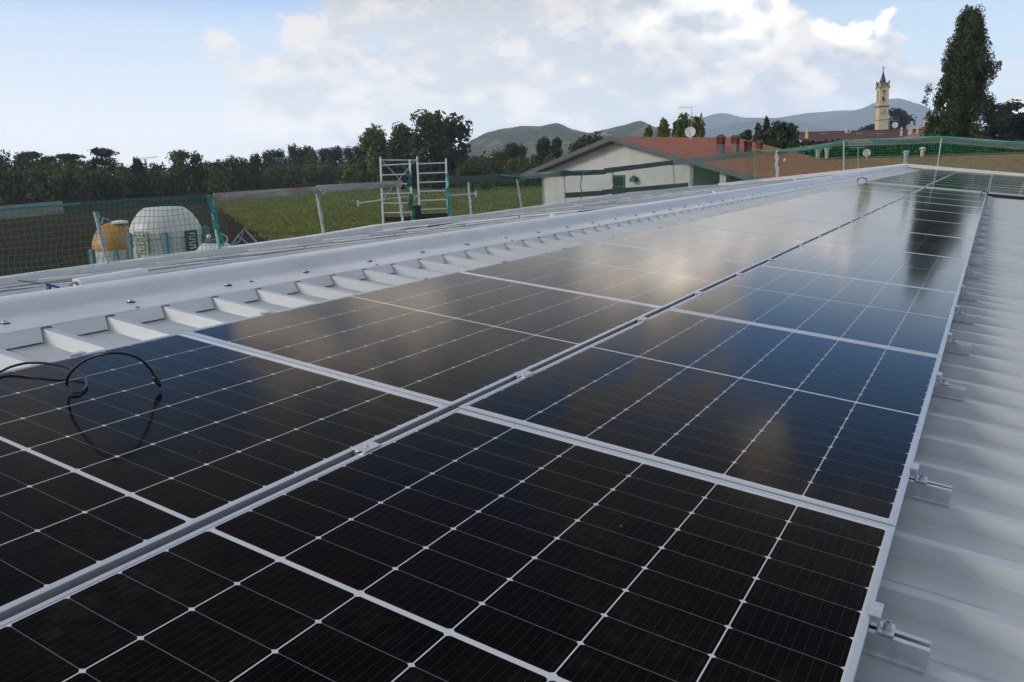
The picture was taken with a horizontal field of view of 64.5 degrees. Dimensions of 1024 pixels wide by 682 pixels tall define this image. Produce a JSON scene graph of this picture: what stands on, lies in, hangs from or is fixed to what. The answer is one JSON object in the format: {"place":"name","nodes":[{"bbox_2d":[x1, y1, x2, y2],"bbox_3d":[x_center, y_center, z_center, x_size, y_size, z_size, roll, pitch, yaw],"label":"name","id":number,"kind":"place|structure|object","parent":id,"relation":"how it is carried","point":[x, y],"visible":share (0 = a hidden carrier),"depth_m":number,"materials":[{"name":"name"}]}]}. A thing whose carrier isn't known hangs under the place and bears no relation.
{"place":"outdoors","nodes":[
{"label":"outdoors","id":0,"kind":"place"},
{"bbox_2d":[0,203,269,275],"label":"ploughed field","id":1,"kind":"structure","parent":0,"point":[232,229],"depth_m":83.30,"materials":[{"name":"soil"}]},
{"bbox_2d":[6,182,538,205],"bbox_3d":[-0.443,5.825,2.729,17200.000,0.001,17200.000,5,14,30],"label":"ground","id":2,"kind":"structure","parent":0,"point":[143,197],"depth_m":252.32,"materials":[{"name":"green plant"}]},
{"bbox_2d":[0,149,36,198],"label":"broadleaf tree","id":3,"kind":"object","parent":2,"relation":"on","point":[18,163],"visible":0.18,"depth_m":213.74,"materials":[{"name":"green plant"}]},
{"bbox_2d":[81,147,125,187],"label":"cedar tree","id":4,"kind":"object","parent":2,"relation":"on","point":[104,155],"visible":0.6,"depth_m":244.07,"materials":[{"name":"green plant"}]},
{"bbox_2d":[88,217,129,263],"bbox_3d":[-14.199,-2.031,29.462,1.591,4.932,1.609,-1,12,5],"label":"storage tank","id":5,"kind":"object","parent":2,"relation":"on","point":[111,253],"visible":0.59,"depth_m":28.56,"materials":[{"name":"yellow paint"}]},
{"bbox_2d":[126,156,154,198],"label":"conifer tree","id":6,"kind":"object","parent":2,"relation":"on","point":[138,172],"visible":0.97,"depth_m":225.35,"materials":[{"name":"green plant"}]},
{"bbox_2d":[125,206,209,258],"bbox_3d":[-11.122,-1.681,26.465,2.254,5.332,2.369,5,14,30],"label":"storage tank","id":7,"kind":"object","parent":2,"relation":"on","point":[195,227],"visible":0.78,"depth_m":25.33,"materials":[{"name":"white plastic"}]},
{"bbox_2d":[165,149,205,195],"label":"broadleaf tree","id":8,"kind":"object","parent":2,"relation":"on","point":[185,166],"visible":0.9,"depth_m":229.33,"materials":[{"name":"green plant"}]},
{"bbox_2d":[217,155,251,191],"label":"broadleaf tree","id":9,"kind":"object","parent":2,"relation":"on","point":[228,162],"visible":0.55,"depth_m":265.06,"materials":[{"name":"green plant"}]},
{"bbox_2d":[247,153,267,189],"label":"conifer tree","id":10,"kind":"object","parent":2,"relation":"on","point":[255,169],"visible":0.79,"depth_m":280.05,"materials":[{"name":"green plant"}]},
{"bbox_2d":[260,148,288,183],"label":"broadleaf tree","id":11,"kind":"object","parent":2,"relation":"on","point":[272,155],"visible":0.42,"depth_m":299.52,"materials":[{"name":"green plant"}]},
{"bbox_2d":[0,151,563,205],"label":"understorey","id":12,"kind":"object","parent":2,"relation":"on","point":[53,181],"visible":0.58,"depth_m":230.80,"materials":[{"name":"green plant"}]},
{"bbox_2d":[285,143,310,179],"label":"broadleaf tree","id":13,"kind":"object","parent":2,"relation":"on","point":[294,155],"visible":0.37,"depth_m":309.33,"materials":[{"name":"green plant"}]},
{"bbox_2d":[317,145,342,179],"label":"broadleaf tree","id":14,"kind":"object","parent":2,"relation":"on","point":[334,155],"visible":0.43,"depth_m":308.95,"materials":[{"name":"green plant"}]},
{"bbox_2d":[343,145,368,178],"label":"broadleaf tree","id":15,"kind":"object","parent":2,"relation":"on","point":[348,153],"visible":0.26,"depth_m":254.18,"materials":[{"name":"green plant"}]},
{"bbox_2d":[196,185,541,240],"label":"crop","id":16,"kind":"object","parent":2,"relation":"on","point":[280,218],"visible":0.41,"depth_m":125.34,"materials":[{"name":"green plant"}]},
{"bbox_2d":[357,123,390,188],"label":"broadleaf tree","id":17,"kind":"object","parent":2,"relation":"on","point":[372,140],"visible":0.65,"depth_m":238.89,"materials":[{"name":"green plant"}]},
{"bbox_2d":[384,121,420,189],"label":"broadleaf tree","id":18,"kind":"object","parent":2,"relation":"on","point":[394,144],"visible":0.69,"depth_m":233.47,"materials":[{"name":"green plant"}]},
{"bbox_2d":[400,109,455,188],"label":"broadleaf tree","id":19,"kind":"object","parent":2,"relation":"on","point":[432,140],"visible":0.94,"depth_m":229.08,"materials":[{"name":"green plant"}]},
{"bbox_2d":[435,112,472,186],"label":"broadleaf tree","id":20,"kind":"object","parent":2,"relation":"on","point":[460,132],"visible":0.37,"depth_m":236.78,"materials":[{"name":"green plant"}]},
{"bbox_2d":[451,156,492,190],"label":"broadleaf tree","id":21,"kind":"object","parent":2,"relation":"on","point":[474,166],"visible":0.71,"depth_m":199.58,"materials":[{"name":"green plant"}]},
{"bbox_2d":[0,164,1023,681],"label":"metal roof building","id":22,"kind":"structure","parent":2,"relation":"on","point":[952,586],"depth_m":3.33,"materials":[{"name":"metal"}]},
{"bbox_2d":[0,282,70,296],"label":"solar panel","id":23,"kind":"object","parent":22,"relation":"on","point":[13,291],"visible":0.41,"depth_m":5.92,"materials":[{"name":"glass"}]},
{"bbox_2d":[93,211,108,262],"bbox_3d":[-6.068,-1.507,11.997,0.078,1.036,0.133,5,14,30],"label":"guard post","id":24,"kind":"object","parent":22,"relation":"attached to","point":[97,221],"visible":0.74,"depth_m":11.97,"materials":[{"name":"metal"}]},
{"bbox_2d":[61,194,211,213],"bbox_3d":[-5.691,-2.122,12.467,0.032,0.178,2.625,5,14,30],"label":"guard board","id":25,"kind":"object","parent":24,"relation":"attached to","point":[170,200],"visible":0.93,"depth_m":12.34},
{"bbox_2d":[0,201,63,218],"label":"guard board","id":26,"kind":"object","parent":25,"relation":"attached to","point":[23,212],"visible":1,"depth_m":11.02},
{"bbox_2d":[62,268,156,287],"bbox_3d":[-1.948,-0.288,3.932,0.070,0.081,0.508,5,14,30],"label":"shock absorber","id":27,"kind":"object","parent":22,"relation":"on","point":[121,275],"visible":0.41,"depth_m":3.91,"materials":[{"name":"white paint"}]},
{"bbox_2d":[0,195,227,276],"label":"safety net","id":28,"kind":"object","parent":22,"relation":"attached to","point":[113,226],"visible":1,"depth_m":11.92,"materials":[{"name":"green fabric"}]},
{"bbox_2d":[206,194,223,246],"bbox_3d":[-4.953,-2.003,13.532,0.076,0.875,0.274,5,14,30],"label":"rope","id":29,"kind":"object","parent":28,"relation":"attached to","point":[214,216],"visible":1,"depth_m":13.52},
{"bbox_2d":[38,258,206,279],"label":"solar panel","id":30,"kind":"object","parent":22,"relation":"on","point":[119,269],"visible":0.69,"depth_m":10.47,"materials":[{"name":"glass"}]},
{"bbox_2d":[11,256,261,288],"bbox_3d":[-3.293,-0.611,7.259,1.134,0.033,1.722,-2,10,31],"label":"solar panel","id":31,"kind":"object","parent":22,"relation":"on","point":[170,268],"visible":0.45,"depth_m":7.21,"materials":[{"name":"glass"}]},
{"bbox_2d":[116,248,296,271],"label":"solar panel","id":32,"kind":"object","parent":22,"relation":"on","point":[182,263],"visible":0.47,"depth_m":9.23,"materials":[{"name":"glass"}]},
{"bbox_2d":[0,332,449,621],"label":"solar panel","id":33,"kind":"object","parent":22,"relation":"on","point":[120,460],"visible":0.82,"depth_m":1.92,"materials":[{"name":"glass"}]},
{"bbox_2d":[0,351,161,393],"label":"cable","id":34,"kind":"object","parent":33,"relation":"on","point":[156,380],"visible":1,"depth_m":2.21,"materials":[{"name":"black rubber"}]},
{"bbox_2d":[157,245,297,262],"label":"solar panel","id":35,"kind":"object","parent":22,"relation":"on","point":[225,255],"visible":0.65,"depth_m":11.87,"materials":[{"name":"glass"}]},
{"bbox_2d":[187,239,378,263],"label":"solar panel","id":36,"kind":"object","parent":22,"relation":"on","point":[285,252],"visible":0.64,"depth_m":8.46,"materials":[{"name":"glass"}]},
{"bbox_2d":[248,235,369,250],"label":"solar panel","id":37,"kind":"object","parent":22,"relation":"on","point":[314,242],"visible":0.66,"depth_m":13.28,"materials":[{"name":"glass"}]},
{"bbox_2d":[315,193,324,233],"bbox_3d":[-3.744,-2.467,15.867,0.078,1.066,0.154,5,14,30],"label":"guard post","id":38,"kind":"object","parent":22,"relation":"attached to","point":[320,213],"visible":0.88,"depth_m":15.84,"materials":[{"name":"metal"}]},
{"bbox_2d":[213,186,317,201],"bbox_3d":[-4.388,-2.665,14.661,0.032,0.172,2.442,5,14,30],"label":"guard board","id":39,"kind":"object","parent":38,"relation":"attached to","point":[226,197],"visible":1,"depth_m":14.52,"materials":[{"name":"paint"}]},
{"bbox_2d":[353,441,381,455],"bbox_3d":[-0.356,0.286,1.972,0.300,0.077,0.070,12,17,28],"label":"panel clamp","id":40,"kind":"object","parent":22,"relation":"on","point":[368,446],"visible":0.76,"depth_m":1.95,"materials":[{"name":"metal"}]},
{"bbox_2d":[308,227,463,246],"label":"solar panel","id":41,"kind":"object","parent":22,"relation":"on","point":[392,237],"visible":0.71,"depth_m":9.89,"materials":[{"name":"glass"}]},
{"bbox_2d":[397,187,403,221],"bbox_3d":[-2.468,-3.002,17.992,0.078,1.035,0.144,5,14,30],"label":"guard post","id":42,"kind":"object","parent":22,"relation":"attached to","point":[400,203],"visible":0.86,"depth_m":17.96,"materials":[{"name":"metal"}]},
{"bbox_2d":[316,180,401,192],"bbox_3d":[-3.104,-3.198,16.753,0.032,0.160,2.629,5,14,30],"label":"guard board","id":43,"kind":"object","parent":42,"relation":"attached to","point":[365,185],"visible":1,"depth_m":16.70,"materials":[{"name":"paint"}]},
{"bbox_2d":[215,181,399,206],"bbox_3d":[-3.704,-2.866,15.611,0.157,0.288,4.927,5,14,30],"label":"safety net","id":44,"kind":"object","parent":43,"relation":"attached to","point":[333,190],"visible":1,"depth_m":15.51,"materials":[{"name":"green fabric"}]},
{"bbox_2d":[183,271,662,410],"bbox_3d":[-0.228,-0.078,3.289,1.134,0.034,1.722,12,17,28],"label":"solar panel","id":45,"kind":"object","parent":22,"relation":"on","point":[454,340],"visible":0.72,"depth_m":3.03,"materials":[{"name":"glass"}]},
{"bbox_2d":[0,408,894,681],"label":"solar panel","id":46,"kind":"object","parent":22,"relation":"on","point":[458,545],"visible":1,"depth_m":1.43,"materials":[{"name":"glass"}]},
{"bbox_2d":[396,218,527,234],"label":"solar panel","id":47,"kind":"object","parent":22,"relation":"on","point":[484,224],"visible":0.67,"depth_m":11.33,"materials":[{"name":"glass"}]},
{"bbox_2d":[516,179,521,207],"bbox_3d":[0.211,-4.064,22.449,0.067,1.103,0.280,8,15,37],"label":"guard post","id":48,"kind":"object","parent":22,"relation":"attached to","point":[518,188],"visible":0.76,"depth_m":22.42,"materials":[{"name":"metal"}]},
{"bbox_2d":[448,173,520,182],"bbox_3d":[-0.644,-4.197,20.878,0.032,0.169,3.430,5,14,30],"label":"guard board","id":49,"kind":"object","parent":48,"relation":"attached to","point":[479,178],"visible":1,"depth_m":20.63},
{"bbox_2d":[156,167,885,273],"bbox_3d":[5.512,-3.178,16.392,0.009,0.168,39.500,5,14,30],"label":"lifeline cable","id":50,"kind":"object","parent":22,"relation":"attached to","point":[264,257],"visible":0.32,"depth_m":4.60,"materials":[{"name":"metal"}]},
{"bbox_2d":[520,204,618,216],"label":"solar panel","id":51,"kind":"object","parent":22,"relation":"on","point":[583,209],"visible":0.87,"depth_m":14.06,"materials":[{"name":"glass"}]},
{"bbox_2d":[448,150,754,216],"bbox_3d":[5.735,-6.598,31.389,0.216,1.726,28.768,5,14,30],"label":"safety net","id":52,"kind":"object","parent":22,"relation":"attached to","point":[550,186],"visible":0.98,"depth_m":27.43,"materials":[{"name":"green fabric"}]},
{"bbox_2d":[604,160,672,172],"bbox_3d":[4.795,-6.451,29.938,0.032,0.388,6.820,5,14,30],"label":"guard board","id":53,"kind":"object","parent":52,"relation":"attached to","point":[621,168],"visible":1,"depth_m":29.45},
{"bbox_2d":[460,241,756,310],"bbox_3d":[0.643,-0.414,4.743,1.134,0.034,1.722,12,17,28],"label":"solar panel","id":54,"kind":"object","parent":22,"relation":"on","point":[665,280],"visible":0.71,"depth_m":4.57,"materials":[{"name":"glass"}]},
{"bbox_2d":[458,309,941,536],"bbox_3d":[0.770,0.139,2.742,1.134,0.033,1.722,12,17,28],"label":"solar panel","id":55,"kind":"object","parent":22,"relation":"on","point":[835,424],"visible":0.81,"depth_m":2.44,"materials":[{"name":"glass"}]},
{"bbox_2d":[596,224,808,266],"bbox_3d":[1.514,-0.750,6.198,1.134,0.033,1.722,12,17,28],"label":"solar panel","id":56,"kind":"object","parent":22,"relation":"on","point":[752,248],"visible":0.72,"depth_m":6.07,"materials":[{"name":"glass"}]},
{"bbox_2d":[678,212,842,241],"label":"solar panel","id":57,"kind":"object","parent":22,"relation":"on","point":[779,226],"visible":0.69,"depth_m":7.54,"materials":[{"name":"glass"}]},
{"bbox_2d":[733,203,865,225],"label":"solar panel","id":58,"kind":"object","parent":22,"relation":"on","point":[843,218],"visible":0.67,"depth_m":9.01,"materials":[{"name":"glass"}]},
{"bbox_2d":[668,265,958,359],"bbox_3d":[1.641,-0.197,4.196,1.134,0.033,1.722,12,17,28],"label":"solar panel","id":59,"kind":"object","parent":22,"relation":"on","point":[906,318],"visible":0.85,"depth_m":4.00,"materials":[{"name":"glass"}]},
{"bbox_2d":[770,197,883,214],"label":"solar panel","id":60,"kind":"object","parent":22,"relation":"on","point":[866,209],"visible":0.69,"depth_m":10.49,"materials":[{"name":"glass"}]},
{"bbox_2d":[843,140,843,169],"bbox_3d":[14.460,-8.020,35.367,0.121,1.410,0.050,5,14,30],"label":"guard post","id":61,"kind":"object","parent":22,"relation":"on","point":[843,154],"visible":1,"depth_m":35.33,"materials":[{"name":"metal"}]},
{"bbox_2d":[746,138,1023,179],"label":"safety net","id":62,"kind":"object","parent":61,"relation":"attached to","point":[910,160],"visible":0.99,"depth_m":34.45,"materials":[{"name":"green fabric"}]},
{"bbox_2d":[844,136,940,145],"bbox_3d":[16.109,-8.477,34.440,3.798,0.285,0.030,5,14,30],"label":"guard board","id":63,"kind":"object","parent":62,"relation":"attached to","point":[930,140],"visible":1,"depth_m":34.35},
{"bbox_2d":[942,137,1023,148],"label":"guard board","id":64,"kind":"object","parent":62,"relation":"attached to","point":[1010,145],"visible":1,"depth_m":32.76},
{"bbox_2d":[802,192,896,206],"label":"solar panel","id":65,"kind":"object","parent":22,"relation":"on","point":[884,202],"visible":0.71,"depth_m":11.96,"materials":[{"name":"glass"}]},
{"bbox_2d":[822,188,905,200],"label":"solar panel","id":66,"kind":"object","parent":22,"relation":"on","point":[897,197],"visible":0.66,"depth_m":13.42,"materials":[{"name":"glass"}]},
{"bbox_2d":[762,240,967,297],"bbox_3d":[2.511,-0.533,5.651,1.134,0.034,1.722,12,17,28],"label":"solar panel","id":67,"kind":"object","parent":22,"relation":"on","point":[940,273],"visible":0.84,"depth_m":5.51,"materials":[{"name":"glass"}]},
{"bbox_2d":[839,185,915,194],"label":"solar panel","id":68,"kind":"object","parent":22,"relation":"on","point":[877,189],"visible":0.65,"depth_m":14.89,"materials":[{"name":"glass"}]},
{"bbox_2d":[856,183,921,191],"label":"solar panel","id":69,"kind":"object","parent":22,"relation":"on","point":[916,189],"visible":0.7,"depth_m":16.34,"materials":[{"name":"glass"}]},
{"bbox_2d":[813,225,973,260],"bbox_3d":[3.382,-0.870,7.105,1.134,0.034,1.722,12,17,28],"label":"solar panel","id":70,"kind":"object","parent":22,"relation":"on","point":[943,246],"visible":0.77,"depth_m":7.00,"materials":[{"name":"glass"}]},
{"bbox_2d":[862,600,931,673],"bbox_3d":[0.586,0.495,1.456,0.300,0.078,0.050,12,17,28],"label":"mounting rail","id":71,"kind":"object","parent":22,"relation":"attached to","point":[885,640],"visible":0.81,"depth_m":1.40,"materials":[{"name":"metal"}]},
{"bbox_2d":[867,179,929,187],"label":"solar panel","id":72,"kind":"object","parent":22,"relation":"on","point":[899,183],"visible":0.9,"depth_m":17.68,"materials":[{"name":"glass"}]},
{"bbox_2d":[847,214,977,238],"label":"solar panel","id":73,"kind":"object","parent":22,"relation":"on","point":[956,230],"visible":0.81,"depth_m":8.47,"materials":[{"name":"glass"}]},
{"bbox_2d":[870,206,980,227],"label":"solar panel","id":74,"kind":"object","parent":22,"relation":"on","point":[960,218],"visible":0.81,"depth_m":9.96,"materials":[{"name":"glass"}]},
{"bbox_2d":[905,461,952,506],"bbox_3d":[0.976,0.345,2.108,0.300,0.078,0.050,12,17,28],"label":"mounting rail","id":75,"kind":"object","parent":22,"relation":"attached to","point":[921,487],"visible":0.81,"depth_m":2.05,"materials":[{"name":"metal"}]},
{"bbox_2d":[887,200,982,216],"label":"solar panel","id":76,"kind":"object","parent":22,"relation":"on","point":[939,207],"visible":0.8,"depth_m":11.41,"materials":[{"name":"glass"}]},
{"bbox_2d":[937,138,941,165],"bbox_3d":[17.653,-7.732,33.522,0.142,1.418,0.050,5,14,30],"label":"guard post","id":77,"kind":"object","parent":22,"relation":"attached to","point":[939,151],"visible":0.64,"depth_m":33.48,"materials":[{"name":"metal"}]},
{"bbox_2d":[868,136,1023,142],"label":"rope","id":78,"kind":"object","parent":77,"relation":"attached to","point":[951,137],"visible":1,"depth_m":33.12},
{"bbox_2d":[900,195,983,207],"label":"solar panel","id":79,"kind":"object","parent":22,"relation":"on","point":[977,204],"visible":0.85,"depth_m":12.87,"materials":[{"name":"glass"}]},
{"bbox_2d":[910,191,985,201],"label":"solar panel","id":80,"kind":"object","parent":22,"relation":"on","point":[950,196],"visible":0.76,"depth_m":14.33,"materials":[{"name":"glass"}]},
{"bbox_2d":[932,371,965,400],"bbox_3d":[1.496,0.144,2.976,0.300,0.078,0.050,12,17,28],"label":"mounting rail","id":81,"kind":"object","parent":22,"relation":"attached to","point":[944,388],"visible":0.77,"depth_m":2.92,"materials":[{"name":"metal"}]},
{"bbox_2d":[920,188,986,196],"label":"solar panel","id":82,"kind":"object","parent":22,"relation":"on","point":[953,192],"visible":0.81,"depth_m":15.80,"materials":[{"name":"glass"}]},
{"bbox_2d":[925,184,987,192],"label":"solar panel","id":83,"kind":"object","parent":22,"relation":"on","point":[956,188],"visible":0.9,"depth_m":17.14,"materials":[{"name":"glass"}]},
{"bbox_2d":[944,332,971,355],"bbox_3d":[1.886,-0.006,3.628,0.300,0.078,0.050,12,17,28],"label":"mounting rail","id":84,"kind":"object","parent":22,"relation":"attached to","point":[953,345],"visible":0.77,"depth_m":3.57,"materials":[{"name":"metal"}]},
{"bbox_2d":[952,305,975,323],"bbox_3d":[2.276,-0.157,4.279,0.300,0.078,0.050,12,17,28],"label":"mounting rail","id":85,"kind":"object","parent":22,"relation":"attached to","point":[960,316],"visible":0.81,"depth_m":4.22,"materials":[{"name":"metal"}]},
{"bbox_3d":[6.602,-6.753,33.102,0.078,1.316,0.300,5,14,30],"label":"guard post","id":86,"kind":"object","parent":22,"relation":"attached to","visible":0},
{"bbox_2d":[604,183,687,193],"bbox_3d":[5.270,-5.821,30.864,0.032,0.207,8.884,5,14,30],"label":"guard board","id":87,"kind":"object","parent":86,"relation":"attached to","point":[633,189],"visible":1,"depth_m":30.14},
{"bbox_2d":[670,151,753,165],"bbox_3d":[9.690,-8.619,38.091,0.032,0.590,13.259,5,14,30],"label":"guard board","id":88,"kind":"object","parent":86,"relation":"attached to","point":[708,158],"visible":0.93,"depth_m":36.77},
{"bbox_2d":[502,143,527,184],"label":"broadleaf tree","id":89,"kind":"object","parent":2,"relation":"on","point":[513,150],"visible":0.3,"depth_m":239.12,"materials":[{"name":"green plant"}]},
{"bbox_2d":[535,136,550,184],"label":"conifer tree","id":90,"kind":"object","parent":2,"relation":"on","point":[543,147],"visible":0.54,"depth_m":234.50,"materials":[{"name":"green plant"}]},
{"bbox_2d":[672,112,688,136],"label":"broadleaf tree","id":91,"kind":"object","parent":2,"relation":"on","point":[680,126],"visible":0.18,"depth_m":104.80,"materials":[{"name":"green plant"}]},
{"bbox_2d":[687,112,705,136],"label":"broadleaf tree","id":92,"kind":"object","parent":2,"relation":"on","point":[697,125],"visible":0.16,"depth_m":109.76,"materials":[{"name":"green plant"}]},
{"bbox_2d":[763,120,799,146],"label":"broadleaf tree","id":93,"kind":"object","parent":2,"relation":"on","point":[778,131],"visible":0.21,"depth_m":107.44,"materials":[{"name":"green plant"}]},
{"bbox_2d":[797,124,925,148],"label":"farmhouse","id":94,"kind":"object","parent":2,"relation":"on","point":[829,136],"visible":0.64,"depth_m":147.29,"materials":[{"name":"tile"}]},
{"bbox_2d":[875,66,889,129],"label":"bell tower","id":95,"kind":"structure","parent":2,"relation":"on","point":[882,105],"depth_m":287.44,"materials":[{"name":"beige stone"}]},
{"bbox_2d":[752,138,1023,157],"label":"clipped hedge","id":96,"kind":"object","parent":2,"relation":"on","point":[783,144],"visible":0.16,"depth_m":83.35,"materials":[{"name":"green plant"}]},
{"bbox_2d":[888,107,916,128],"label":"cedar tree","id":97,"kind":"object","parent":2,"relation":"on","point":[902,118],"visible":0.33,"depth_m":328.33,"materials":[{"name":"green plant"}]},
{"bbox_2d":[920,3,1010,150],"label":"poplar tree","id":98,"kind":"object","parent":2,"relation":"on","point":[969,67],"visible":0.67,"depth_m":111.63,"materials":[{"name":"green plant"}]},
{"bbox_2d":[975,98,1023,139],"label":"cedar tree","id":99,"kind":"object","parent":2,"relation":"on","point":[1011,107],"visible":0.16,"depth_m":124.89,"materials":[{"name":"green plant"}]},
{"bbox_2d":[1002,112,1023,141],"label":"cedar tree","id":100,"kind":"object","parent":2,"relation":"on","point":[1017,121],"visible":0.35,"depth_m":120.33,"materials":[{"name":"green plant"}]},
{"bbox_2d":[379,156,448,223],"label":"scaffold tower","id":101,"kind":"structure","parent":0,"point":[419,214],"depth_m":22.41,"materials":[{"name":"metal"}]},
{"bbox_2d":[0,0,1023,174],"label":"sky","id":102,"kind":"structure","parent":0,"point":[218,79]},
{"bbox_2d":[465,121,671,163],"bbox_3d":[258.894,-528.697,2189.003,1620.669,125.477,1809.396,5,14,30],"label":"wooded hills","id":103,"kind":"structure","parent":0,"point":[488,143],"depth_m":2070.62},
{"bbox_2d":[524,134,857,204],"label":"gabled house","id":104,"kind":"structure","parent":0,"point":[608,152],"depth_m":62.23,"materials":[{"name":"white paint"}]},
{"bbox_2d":[670,110,853,131],"bbox_3d":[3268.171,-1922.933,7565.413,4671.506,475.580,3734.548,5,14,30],"label":"mountains","id":105,"kind":"structure","parent":0,"point":[716,120],"depth_m":7535.06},
{"bbox_2d":[704,118,838,140],"bbox_3d":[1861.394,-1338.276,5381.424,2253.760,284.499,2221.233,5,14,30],"label":"mountains","id":106,"kind":"structure","parent":0,"point":[728,130],"depth_m":5339.22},
{"bbox_2d":[815,98,998,135],"bbox_3d":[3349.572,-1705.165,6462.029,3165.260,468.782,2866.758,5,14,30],"label":"mountains","id":107,"kind":"structure","parent":0,"point":[858,118],"depth_m":6412.81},
{"bbox_2d":[820,152,1023,172],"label":"house","id":108,"kind":"structure","parent":0,"point":[1007,163],"depth_m":70.78,"materials":[{"name":"brown ceramic"}]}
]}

